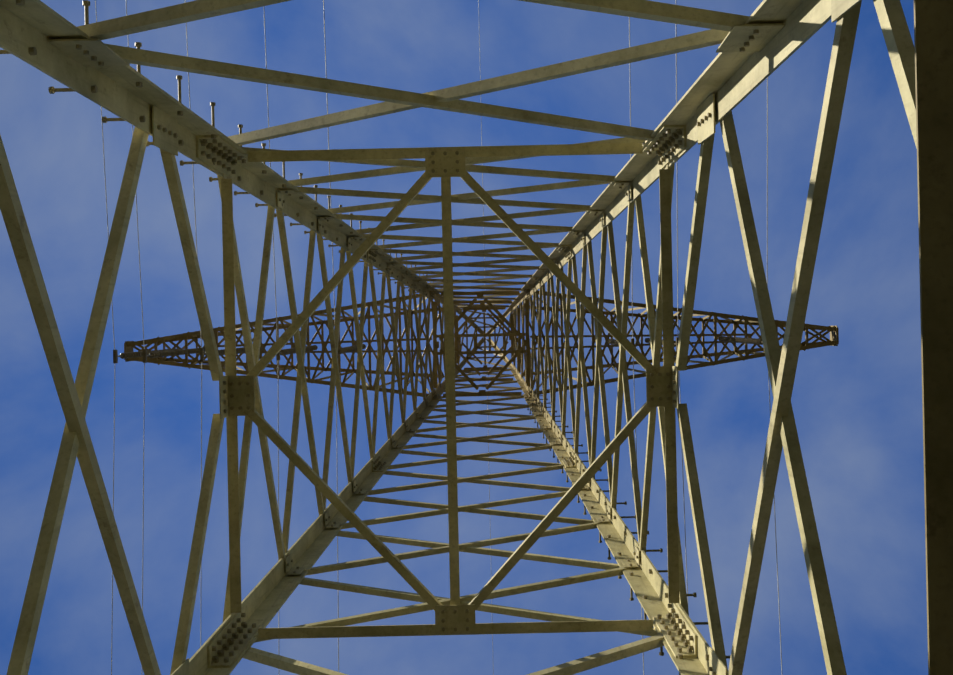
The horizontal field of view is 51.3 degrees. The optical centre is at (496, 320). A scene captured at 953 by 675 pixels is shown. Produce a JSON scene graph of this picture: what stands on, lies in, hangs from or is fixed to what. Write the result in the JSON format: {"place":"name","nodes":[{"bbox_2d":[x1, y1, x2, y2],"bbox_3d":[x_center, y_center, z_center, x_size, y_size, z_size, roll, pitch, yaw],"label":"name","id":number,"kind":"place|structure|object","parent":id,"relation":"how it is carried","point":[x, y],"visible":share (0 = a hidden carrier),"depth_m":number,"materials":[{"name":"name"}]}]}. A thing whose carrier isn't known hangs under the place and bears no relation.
{"place":"outdoors","nodes":[
{"label":"outdoors","id":0,"kind":"place"},
{"bbox_2d":[0,0,927,674],"label":"sky","id":1,"kind":"structure","parent":0,"point":[856,403],"materials":[{"name":"blue"}]},
{"label":"ground","id":2,"kind":"structure","parent":0,"visible":0},
{"bbox_2d":[0,0,952,674],"bbox_3d":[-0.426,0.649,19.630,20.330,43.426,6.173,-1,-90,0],"label":"pylon tower","id":3,"kind":"structure","parent":2,"relation":"on","point":[760,44],"depth_m":9.17,"materials":[{"name":"metal"}]},
{"bbox_2d":[95,0,781,674],"bbox_3d":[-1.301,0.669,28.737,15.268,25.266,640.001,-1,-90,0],"label":"power lines","id":4,"kind":"object","parent":3,"relation":"attached to","point":[485,316],"visible":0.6,"depth_m":22.88,"materials":[{"name":"white metal"}]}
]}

